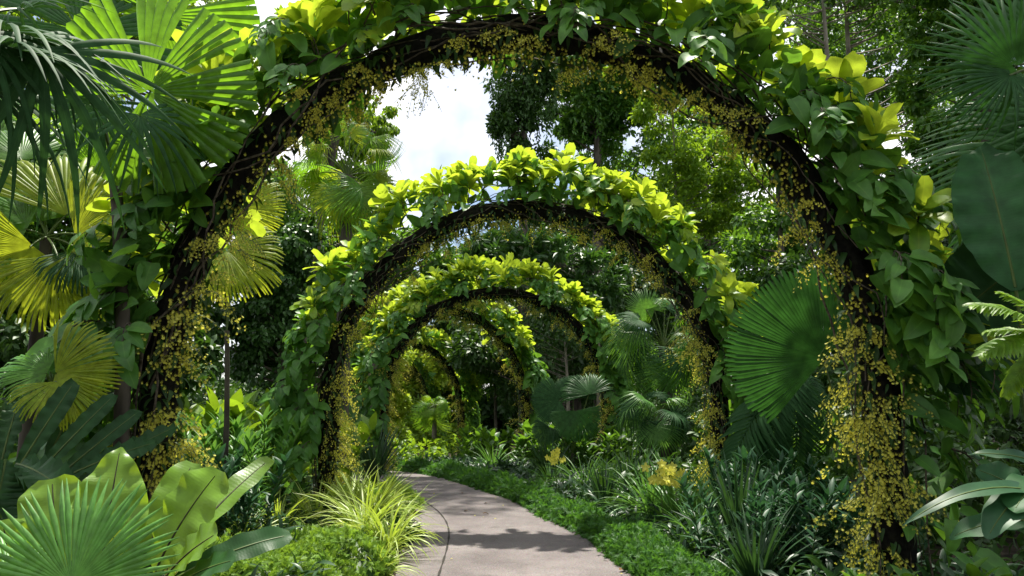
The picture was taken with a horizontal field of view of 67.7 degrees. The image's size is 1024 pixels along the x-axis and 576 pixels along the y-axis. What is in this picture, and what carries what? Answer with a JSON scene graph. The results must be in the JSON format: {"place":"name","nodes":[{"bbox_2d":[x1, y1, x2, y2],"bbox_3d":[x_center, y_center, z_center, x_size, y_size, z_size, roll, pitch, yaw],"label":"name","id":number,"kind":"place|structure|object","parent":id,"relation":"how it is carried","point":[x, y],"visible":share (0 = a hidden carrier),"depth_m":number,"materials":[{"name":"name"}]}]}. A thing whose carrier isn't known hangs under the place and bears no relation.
{"place":"outdoors","nodes":[
{"label":"outdoors","id":0,"kind":"place"},
{"bbox_2d":[353,471,633,575],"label":"path","id":1,"kind":"structure","parent":0,"point":[509,538],"depth_m":8.40,"materials":[{"name":"concrete"}]},
{"bbox_2d":[426,502,449,575],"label":"path joint","id":2,"kind":"object","parent":1,"relation":"on","point":[440,569],"visible":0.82,"depth_m":8.28,"materials":[{"name":"grey concrete"}]},
{"bbox_2d":[0,411,1023,575],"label":"ground","id":3,"kind":"structure","parent":0,"point":[1004,553],"depth_m":8.21,"materials":[{"name":"soil"}]},
{"bbox_2d":[0,101,106,224],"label":"fan palm","id":4,"kind":"object","parent":3,"relation":"on","point":[34,117],"visible":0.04,"depth_m":9.30,"materials":[{"name":"green plant"}]},
{"bbox_2d":[0,317,123,431],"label":"fan palm","id":5,"kind":"object","parent":3,"relation":"on","point":[36,370],"visible":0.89,"depth_m":4.86,"materials":[{"name":"green plant"}]},
{"bbox_2d":[0,118,172,458],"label":"fan palm","id":6,"kind":"object","parent":3,"relation":"on","point":[39,279],"visible":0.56,"depth_m":6.25,"materials":[{"name":"green plant"}]},
{"bbox_2d":[0,378,177,519],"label":"birds nest fern","id":7,"kind":"object","parent":3,"relation":"on","point":[24,472],"visible":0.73,"depth_m":4.59,"materials":[{"name":"green plant"}]},
{"bbox_2d":[0,475,179,575],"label":"fan palm","id":8,"kind":"object","parent":3,"relation":"on","point":[93,532],"visible":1,"depth_m":2.63,"materials":[{"name":"green plant"}]},
{"bbox_2d":[0,0,192,236],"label":"fan palm","id":9,"kind":"object","parent":3,"relation":"on","point":[35,65],"visible":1,"depth_m":3.54,"materials":[{"name":"green plant"}]},
{"bbox_2d":[0,255,224,405],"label":"dark tree","id":10,"kind":"object","parent":3,"relation":"on","point":[14,338],"visible":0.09,"depth_m":10.09,"materials":[{"name":"green plant"}]},
{"bbox_2d":[0,84,238,315],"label":"canopy tree","id":11,"kind":"object","parent":3,"relation":"on","point":[33,237],"visible":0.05,"depth_m":12.91,"materials":[{"name":"green plant"}]},
{"bbox_2d":[0,0,259,446],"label":"fan palm","id":12,"kind":"object","parent":3,"relation":"on","point":[229,85],"visible":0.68,"depth_m":5.31,"materials":[{"name":"green plant"}]},
{"bbox_2d":[0,447,292,575],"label":"birds nest fern","id":13,"kind":"object","parent":3,"relation":"on","point":[196,500],"visible":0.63,"depth_m":3.25,"materials":[{"name":"green plant"}]},
{"bbox_2d":[0,0,303,161],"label":"canopy tree","id":14,"kind":"object","parent":3,"relation":"on","point":[123,96],"visible":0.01,"depth_m":17.39,"materials":[{"name":"green plant"}]},
{"bbox_2d":[0,359,401,528],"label":"undergrowth","id":15,"kind":"object","parent":3,"relation":"on","point":[191,397],"visible":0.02,"depth_m":15.83,"materials":[{"name":"green plant"}]},
{"bbox_2d":[59,467,367,575],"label":"undergrowth","id":16,"kind":"object","parent":3,"relation":"on","point":[293,528],"visible":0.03,"depth_m":8.47,"materials":[{"name":"green plant"}]},
{"bbox_2d":[176,443,292,541],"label":"reed shrub","id":17,"kind":"object","parent":3,"relation":"on","point":[229,468],"visible":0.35,"depth_m":7.81,"materials":[{"name":"green plant"}]},
{"bbox_2d":[175,404,308,524],"bbox_3d":[-3.420,2.188,9.235,1.794,1.537,1.560,-3,-9,18],"label":"reed shrub","id":18,"kind":"object","parent":3,"relation":"on","point":[247,439],"visible":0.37,"depth_m":9.36,"materials":[{"name":"green plant"}]},
{"bbox_2d":[175,385,311,498],"bbox_3d":[-4.310,2.355,11.226,2.486,1.822,2.272,-6,-11,36],"label":"broadleaf shrub","id":19,"kind":"object","parent":3,"relation":"on","point":[240,403],"visible":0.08,"depth_m":10.91,"materials":[{"name":"green plant"}]},
{"bbox_2d":[202,174,286,529],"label":"fan palm","id":20,"kind":"object","parent":3,"relation":"on","point":[239,271],"visible":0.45,"depth_m":8.64,"materials":[{"name":"green plant"}]},
{"bbox_2d":[221,497,291,536],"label":"variegated plant","id":21,"kind":"object","parent":3,"relation":"on","point":[256,526],"visible":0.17,"depth_m":7.98,"materials":[{"name":"green plant"}]},
{"bbox_2d":[191,213,333,419],"bbox_3d":[-4.569,1.099,14.338,2.894,5.304,2.336,0,-9,0],"label":"creeper bush","id":22,"kind":"object","parent":3,"relation":"on","point":[266,320],"visible":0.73,"depth_m":14.30,"materials":[{"name":"green plant"}]},
{"bbox_2d":[240,487,321,531],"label":"variegated plant","id":23,"kind":"object","parent":3,"relation":"on","point":[279,508],"visible":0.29,"depth_m":8.85,"materials":[{"name":"green plant"}]},
{"bbox_2d":[164,520,398,575],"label":"groundcover mound","id":24,"kind":"object","parent":3,"relation":"on","point":[339,547],"visible":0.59,"depth_m":6.43,"materials":[{"name":"green plant"}]},
{"bbox_2d":[274,476,346,526],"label":"variegated plant","id":25,"kind":"object","parent":3,"relation":"on","point":[306,507],"visible":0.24,"depth_m":9.23,"materials":[{"name":"green plant"}]},
{"bbox_2d":[254,411,376,492],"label":"broadleaf shrub","id":26,"kind":"object","parent":3,"relation":"on","point":[367,425],"visible":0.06,"depth_m":12.37,"materials":[{"name":"green plant"}]},
{"bbox_2d":[286,466,392,526],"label":"variegated plant","id":27,"kind":"object","parent":3,"relation":"on","point":[332,494],"visible":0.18,"depth_m":9.29,"materials":[{"name":"green plant"}]},
{"bbox_2d":[284,119,405,485],"bbox_3d":[-3.042,0.134,13.726,2.320,6.984,1.894,0,-9,0],"label":"fountain palm","id":28,"kind":"object","parent":3,"relation":"on","point":[343,201],"visible":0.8,"depth_m":13.84,"materials":[{"name":"green plant"}]},
{"bbox_2d":[229,154,461,293],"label":"tree","id":29,"kind":"object","parent":3,"relation":"on","point":[436,261],"visible":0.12,"depth_m":40.61,"materials":[{"name":"green plant"}]},
{"bbox_2d":[307,457,390,527],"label":"variegated plant","id":30,"kind":"object","parent":3,"relation":"on","point":[353,483],"visible":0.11,"depth_m":9.82,"materials":[{"name":"green plant"}]},
{"bbox_2d":[301,95,401,438],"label":"feathery tree","id":31,"kind":"object","parent":3,"relation":"on","point":[380,125],"visible":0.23,"depth_m":25.43,"materials":[{"name":"green plant"}]},
{"bbox_2d":[297,477,427,528],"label":"variegated plant","id":32,"kind":"object","parent":3,"relation":"on","point":[414,495],"visible":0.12,"depth_m":10.56,"materials":[{"name":"green plant"}]},
{"bbox_2d":[305,466,420,549],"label":"variegated plant","id":33,"kind":"object","parent":3,"relation":"on","point":[372,503],"visible":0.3,"depth_m":8.69,"materials":[{"name":"green plant"}]},
{"bbox_2d":[297,468,438,559],"bbox_3d":[-1.534,2.516,7.999,1.685,1.330,1.521,0,-9,2],"label":"variegated plant","id":34,"kind":"object","parent":3,"relation":"on","point":[382,510],"visible":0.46,"depth_m":8.02,"materials":[{"name":"green plant"}]},
{"bbox_2d":[324,294,416,446],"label":"sunlit tree","id":35,"kind":"object","parent":3,"relation":"on","point":[402,405],"visible":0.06,"depth_m":26.43,"materials":[{"name":"green plant"}]},
{"bbox_2d":[320,511,426,555],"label":"variegated plant","id":36,"kind":"object","parent":3,"relation":"on","point":[411,533],"visible":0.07,"depth_m":8.50,"materials":[{"name":"green plant"}]},
{"bbox_2d":[344,475,421,520],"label":"variegated plant","id":37,"kind":"object","parent":3,"relation":"on","point":[391,494],"visible":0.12,"depth_m":9.96,"materials":[{"name":"green plant"}]},
{"bbox_2d":[324,484,442,564],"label":"variegated plant","id":38,"kind":"object","parent":3,"relation":"on","point":[387,534],"visible":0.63,"depth_m":7.56,"materials":[{"name":"green plant"}]},
{"bbox_2d":[341,525,425,575],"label":"variegated plant","id":39,"kind":"object","parent":3,"relation":"on","point":[397,558],"visible":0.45,"depth_m":6.63,"materials":[{"name":"green plant"}]},
{"bbox_2d":[324,468,443,529],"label":"variegated plant","id":40,"kind":"object","parent":3,"relation":"on","point":[379,493],"visible":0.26,"depth_m":9.04,"materials":[{"name":"green plant"}]},
{"bbox_2d":[352,421,416,482],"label":"strap plant","id":41,"kind":"object","parent":3,"relation":"on","point":[370,453],"visible":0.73,"depth_m":14.56,"materials":[{"name":"green plant"}]},
{"bbox_2d":[365,438,414,464],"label":"broadleaf shrub","id":42,"kind":"object","parent":3,"relation":"on","point":[405,448],"visible":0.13,"depth_m":20.12,"materials":[{"name":"green plant"}]},
{"bbox_2d":[319,393,480,459],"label":"undergrowth","id":43,"kind":"object","parent":3,"relation":"on","point":[444,447],"visible":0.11,"depth_m":36.67,"materials":[{"name":"green plant"}]},
{"bbox_2d":[350,327,482,455],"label":"flower arch","id":44,"kind":"structure","parent":3,"relation":"on","point":[466,380],"depth_m":30.37,"materials":[{"name":"green plant"}]},
{"bbox_2d":[301,0,533,390],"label":"canopy tree","id":45,"kind":"object","parent":3,"relation":"on","point":[332,145],"visible":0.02,"depth_m":20.79,"materials":[{"name":"green plant"}]},
{"bbox_2d":[404,349,448,446],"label":"flower arch","id":46,"kind":"structure","parent":3,"relation":"on","point":[423,372],"depth_m":38.48,"materials":[{"name":"green plant"}]},
{"bbox_2d":[410,396,449,444],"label":"fountain palm","id":47,"kind":"object","parent":3,"relation":"on","point":[434,413],"visible":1,"depth_m":32.38,"materials":[{"name":"green plant"}]},
{"bbox_2d":[401,335,485,441],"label":"sunlit tree","id":48,"kind":"object","parent":3,"relation":"on","point":[411,388],"visible":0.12,"depth_m":44.89,"materials":[{"name":"green plant"}]},
{"bbox_2d":[349,277,557,468],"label":"flower arch","id":49,"kind":"structure","parent":3,"relation":"on","point":[524,370],"depth_m":21.76,"materials":[{"name":"green plant"}]},
{"bbox_2d":[454,424,517,459],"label":"broadleaf shrub","id":50,"kind":"object","parent":3,"relation":"on","point":[467,446],"visible":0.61,"depth_m":22.77,"materials":[{"name":"green plant"}]},
{"bbox_2d":[469,341,512,455],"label":"fountain palm","id":51,"kind":"object","parent":3,"relation":"on","point":[481,378],"visible":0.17,"depth_m":30.53,"materials":[{"name":"green plant"}]},
{"bbox_2d":[348,252,642,475],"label":"flower arch","id":52,"kind":"structure","parent":3,"relation":"on","point":[591,312],"depth_m":18.27,"materials":[{"name":"green plant"}]},
{"bbox_2d":[469,441,523,467],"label":"strap plant","id":53,"kind":"object","parent":3,"relation":"on","point":[489,459],"visible":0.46,"depth_m":17.99,"materials":[{"name":"green plant"}]},
{"bbox_2d":[476,419,561,463],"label":"broadleaf shrub","id":54,"kind":"object","parent":3,"relation":"on","point":[520,441],"visible":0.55,"depth_m":19.45,"materials":[{"name":"green plant"}]},
{"bbox_2d":[255,142,786,516],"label":"flower arch","id":55,"kind":"structure","parent":3,"relation":"on","point":[614,196],"depth_m":10.61,"materials":[{"name":"green plant"}]},
{"bbox_2d":[25,0,1019,575],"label":"flower arch","id":56,"kind":"structure","parent":3,"relation":"on","point":[331,54],"depth_m":5.65,"materials":[{"name":"green plant"}]},
{"bbox_2d":[482,52,565,436],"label":"creeper tree","id":57,"kind":"object","parent":3,"relation":"on","point":[521,98],"visible":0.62,"depth_m":30.97,"materials":[{"name":"green plant"}]},
{"bbox_2d":[313,456,738,575],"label":"border hedge","id":58,"kind":"object","parent":3,"relation":"on","point":[635,548],"visible":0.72,"depth_m":8.75,"materials":[{"name":"green plant"}]},
{"bbox_2d":[454,222,629,443],"bbox_3d":[1.074,1.817,25.995,6.280,8.268,3.570,0,-9,0],"label":"whorled tree","id":59,"kind":"object","parent":3,"relation":"on","point":[612,286],"visible":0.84,"depth_m":25.87,"materials":[{"name":"green plant"}]},
{"bbox_2d":[512,430,581,474],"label":"strap plant","id":60,"kind":"object","parent":3,"relation":"on","point":[542,454],"visible":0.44,"depth_m":15.71,"materials":[{"name":"green plant"}]},
{"bbox_2d":[524,455,580,486],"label":"strap plant","id":61,"kind":"object","parent":3,"relation":"on","point":[548,472],"visible":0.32,"depth_m":14.07,"materials":[{"name":"green plant"}]},
{"bbox_2d":[508,290,602,443],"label":"bare tree","id":62,"kind":"object","parent":3,"relation":"on","point":[564,343],"visible":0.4,"depth_m":24.85,"materials":[{"name":"green plant"}]},
{"bbox_2d":[545,447,565,491],"bbox_3d":[0.703,3.001,12.282,0.346,0.872,0.202,0,-9,0],"label":"orchid","id":63,"kind":"object","parent":3,"relation":"on","point":[552,459],"visible":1,"depth_m":12.31,"materials":[{"name":"yellow plant"}]},
{"bbox_2d":[438,250,694,428],"bbox_3d":[2.143,2.525,29.481,10.639,8.073,6.967,0,-9,0],"label":"dark tree","id":64,"kind":"object","parent":3,"relation":"on","point":[474,356],"visible":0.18,"depth_m":29.19,"materials":[{"name":"green plant"}]},
{"bbox_2d":[531,373,613,462],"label":"licuala palm","id":65,"kind":"object","parent":3,"relation":"on","point":[557,414],"visible":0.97,"depth_m":16.14,"materials":[{"name":"green plant"}]},
{"bbox_2d":[413,171,735,437],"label":"tree","id":66,"kind":"object","parent":3,"relation":"on","point":[582,246],"visible":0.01,"depth_m":43.38,"materials":[{"name":"green plant"}]},
{"bbox_2d":[545,450,618,493],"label":"strap plant","id":67,"kind":"object","parent":3,"relation":"on","point":[579,478],"visible":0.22,"depth_m":13.00,"materials":[{"name":"green plant"}]},
{"bbox_2d":[560,423,636,469],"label":"broadleaf shrub","id":68,"kind":"object","parent":3,"relation":"on","point":[589,447],"visible":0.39,"depth_m":16.31,"materials":[{"name":"green plant"}]},
{"bbox_2d":[194,159,1003,439],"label":"wood","id":69,"kind":"object","parent":3,"relation":"on","point":[505,414],"visible":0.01,"depth_m":47.84,"materials":[{"name":"green plant"}]},
{"bbox_2d":[537,55,668,429],"bbox_3d":[4.515,-2.535,36.008,7.235,20.074,4.903,0,-9,0],"label":"broad tree","id":70,"kind":"object","parent":3,"relation":"on","point":[595,102],"visible":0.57,"depth_m":35.91,"materials":[{"name":"green plant"}]},
{"bbox_2d":[566,456,646,510],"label":"strap plant","id":71,"kind":"object","parent":3,"relation":"on","point":[609,485],"visible":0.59,"depth_m":10.84,"materials":[{"name":"green plant"}]},
{"bbox_2d":[584,440,663,494],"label":"strap plant","id":72,"kind":"object","parent":3,"relation":"on","point":[624,467],"visible":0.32,"depth_m":11.81,"materials":[{"name":"green plant"}]},
{"bbox_2d":[589,455,694,514],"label":"strap plant","id":73,"kind":"object","parent":3,"relation":"on","point":[641,492],"visible":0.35,"depth_m":9.94,"materials":[{"name":"green plant"}]},
{"bbox_2d":[612,391,693,475],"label":"fountain palm","id":74,"kind":"object","parent":3,"relation":"on","point":[663,432],"visible":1,"depth_m":14.18,"materials":[{"name":"green plant"}]},
{"bbox_2d":[598,288,708,464],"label":"fountain palm","id":75,"kind":"object","parent":3,"relation":"on","point":[648,365],"visible":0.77,"depth_m":15.24,"materials":[{"name":"green plant"}]},
{"bbox_2d":[641,459,670,521],"bbox_3d":[1.609,2.364,8.424,0.315,0.937,0.267,0,-9,0],"label":"orchid","id":76,"kind":"object","parent":3,"relation":"on","point":[653,479],"visible":0.95,"depth_m":8.46,"materials":[{"name":"yellow plant"}]},
{"bbox_2d":[597,436,744,527],"bbox_3d":[1.875,2.683,9.077,2.119,1.872,1.650,-7,-11,37],"label":"strap plant","id":77,"kind":"object","parent":3,"relation":"on","point":[666,498],"visible":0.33,"depth_m":9.01,"materials":[{"name":"green plant"}]},
{"bbox_2d":[660,462,687,516],"bbox_3d":[1.819,2.386,8.444,0.342,0.900,0.176,1,-9,-5],"label":"orchid","id":78,"kind":"object","parent":3,"relation":"on","point":[672,469],"visible":0.76,"depth_m":8.48,"materials":[{"name":"yellow plant"}]},
{"bbox_2d":[642,494,727,552],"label":"strap plant","id":79,"kind":"object","parent":3,"relation":"on","point":[687,531],"visible":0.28,"depth_m":7.95,"materials":[{"name":"green plant"}]},
{"bbox_2d":[602,44,775,454],"bbox_3d":[5.621,-1.156,23.558,5.460,13.129,3.407,0,-9,0],"label":"slender tree","id":80,"kind":"object","parent":3,"relation":"on","point":[693,170],"visible":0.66,"depth_m":23.40,"materials":[{"name":"green plant"}]},
{"bbox_2d":[643,455,734,517],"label":"strap plant","id":81,"kind":"object","parent":3,"relation":"on","point":[698,481],"visible":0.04,"depth_m":9.34,"materials":[{"name":"green plant"}]},
{"bbox_2d":[397,451,1023,575],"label":"undergrowth","id":82,"kind":"object","parent":3,"relation":"on","point":[831,568],"visible":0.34,"depth_m":7.44,"materials":[{"name":"green plant"}]},
{"bbox_2d":[666,448,819,546],"bbox_3d":[2.245,2.123,7.507,1.455,1.128,1.460,-1,-9,8],"label":"strap plant","id":83,"kind":"object","parent":3,"relation":"on","point":[735,506],"visible":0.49,"depth_m":7.54,"materials":[{"name":"green plant"}]},
{"bbox_2d":[667,154,826,381],"bbox_3d":[6.062,0.482,19.228,3.960,8.194,3.778,7,-11,-36],"label":"shade tree","id":84,"kind":"object","parent":3,"relation":"on","point":[745,251],"visible":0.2,"depth_m":19.30,"materials":[{"name":"green plant"}]},
{"bbox_2d":[697,498,821,575],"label":"strap plant","id":85,"kind":"object","parent":3,"relation":"on","point":[744,554],"visible":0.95,"depth_m":6.08,"materials":[{"name":"green plant"}]},
{"bbox_2d":[703,445,840,533],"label":"reed shrub","id":86,"kind":"object","parent":3,"relation":"on","point":[781,464],"visible":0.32,"depth_m":8.36,"materials":[{"name":"green plant"}]},
{"bbox_2d":[717,361,835,521],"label":"fan palm","id":87,"kind":"object","parent":3,"relation":"on","point":[783,422],"visible":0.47,"depth_m":9.25,"materials":[{"name":"green plant"}]},
{"bbox_2d":[705,400,866,505],"bbox_3d":[3.946,2.444,11.165,2.278,1.628,2.652,-1,-9,8],"label":"broadleaf shrub","id":88,"kind":"object","parent":3,"relation":"on","point":[814,462],"visible":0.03,"depth_m":10.91,"materials":[{"name":"green plant"}]},
{"bbox_2d":[558,344,1023,508],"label":"undergrowth","id":89,"kind":"object","parent":3,"relation":"on","point":[694,433],"visible":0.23,"depth_m":13.79,"materials":[{"name":"green plant"}]},
{"bbox_2d":[563,0,1020,391],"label":"tree","id":90,"kind":"object","parent":3,"relation":"on","point":[836,39],"visible":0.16,"depth_m":36.87,"materials":[{"name":"green plant"}]},
{"bbox_2d":[672,467,936,572],"bbox_3d":[2.650,2.051,6.621,2.414,0.996,1.286,0,-9,0],"label":"reed shrub","id":91,"kind":"object","parent":3,"relation":"on","point":[758,504],"visible":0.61,"depth_m":6.68,"materials":[{"name":"green plant"}]},
{"bbox_2d":[722,263,888,496],"bbox_3d":[3.105,1.268,8.045,1.635,2.985,0.780,-1,-9,9],"label":"licuala palm","id":92,"kind":"object","parent":3,"relation":"on","point":[792,310],"visible":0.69,"depth_m":8.15,"materials":[{"name":"green plant"}]},
{"bbox_2d":[729,0,913,418],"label":"tall tree","id":93,"kind":"object","parent":3,"relation":"on","point":[822,13],"visible":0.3,"depth_m":18.50,"materials":[{"name":"green plant"}]},
{"bbox_2d":[840,567,878,575],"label":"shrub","id":94,"kind":"object","parent":3,"relation":"on","point":[851,571],"visible":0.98,"depth_m":5.03,"materials":[{"name":"green plant"}]},
{"bbox_2d":[696,326,1023,570],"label":"undergrowth","id":95,"kind":"object","parent":3,"relation":"on","point":[916,471],"visible":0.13,"depth_m":8.88,"materials":[{"name":"green plant"}]},
{"bbox_2d":[755,163,994,448],"bbox_3d":[8.455,0.536,14.991,6.811,6.621,4.989,0,-9,0],"label":"shade tree","id":96,"kind":"object","parent":3,"relation":"on","point":[765,274],"visible":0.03,"depth_m":15.79,"materials":[{"name":"green plant"}]},
{"bbox_2d":[800,0,967,126],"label":"tall tree","id":97,"kind":"object","parent":3,"relation":"on","point":[881,33],"visible":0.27,"depth_m":19.71,"materials":[{"name":"green plant"}]},
{"bbox_2d":[760,0,1023,475],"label":"canopy tree","id":98,"kind":"object","parent":3,"relation":"on","point":[830,3],"visible":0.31,"depth_m":14.64,"materials":[{"name":"green plant"}]},
{"bbox_2d":[875,556,1011,575],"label":"shrub","id":99,"kind":"object","parent":3,"relation":"on","point":[969,569],"visible":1,"depth_m":4.41,"materials":[{"name":"green plant"}]},
{"bbox_2d":[881,0,1023,201],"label":"canopy tree","id":100,"kind":"object","parent":3,"relation":"on","point":[912,99],"visible":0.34,"depth_m":11.36,"materials":[{"name":"green plant"}]},
{"bbox_2d":[899,66,1023,252],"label":"fountain palm","id":101,"kind":"object","parent":3,"relation":"on","point":[1003,140],"visible":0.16,"depth_m":7.20,"materials":[{"name":"green plant"}]},
{"bbox_2d":[903,449,1023,539],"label":"strap lily","id":102,"kind":"object","parent":3,"relation":"on","point":[1002,484],"visible":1,"depth_m":3.60,"materials":[{"name":"green plant"}]},
{"bbox_2d":[905,0,1023,150],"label":"fan palm","id":103,"kind":"object","parent":3,"relation":"on","point":[1004,39],"visible":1,"depth_m":5.36,"materials":[{"name":"green plant"}]},
{"bbox_2d":[937,142,1023,415],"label":"paddle plant","id":104,"kind":"object","parent":3,"relation":"on","point":[986,258],"visible":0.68,"depth_m":5.19,"materials":[{"name":"green plant"}]},
{"bbox_2d":[962,291,1023,400],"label":"fern shrub","id":105,"kind":"object","parent":3,"relation":"on","point":[1012,383],"visible":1,"depth_m":3.66,"materials":[{"name":"green plant"}]},
{"bbox_2d":[2,0,1023,396],"label":"sky","id":106,"kind":"structure","parent":0,"point":[435,138],"materials":[{"name":"white"}]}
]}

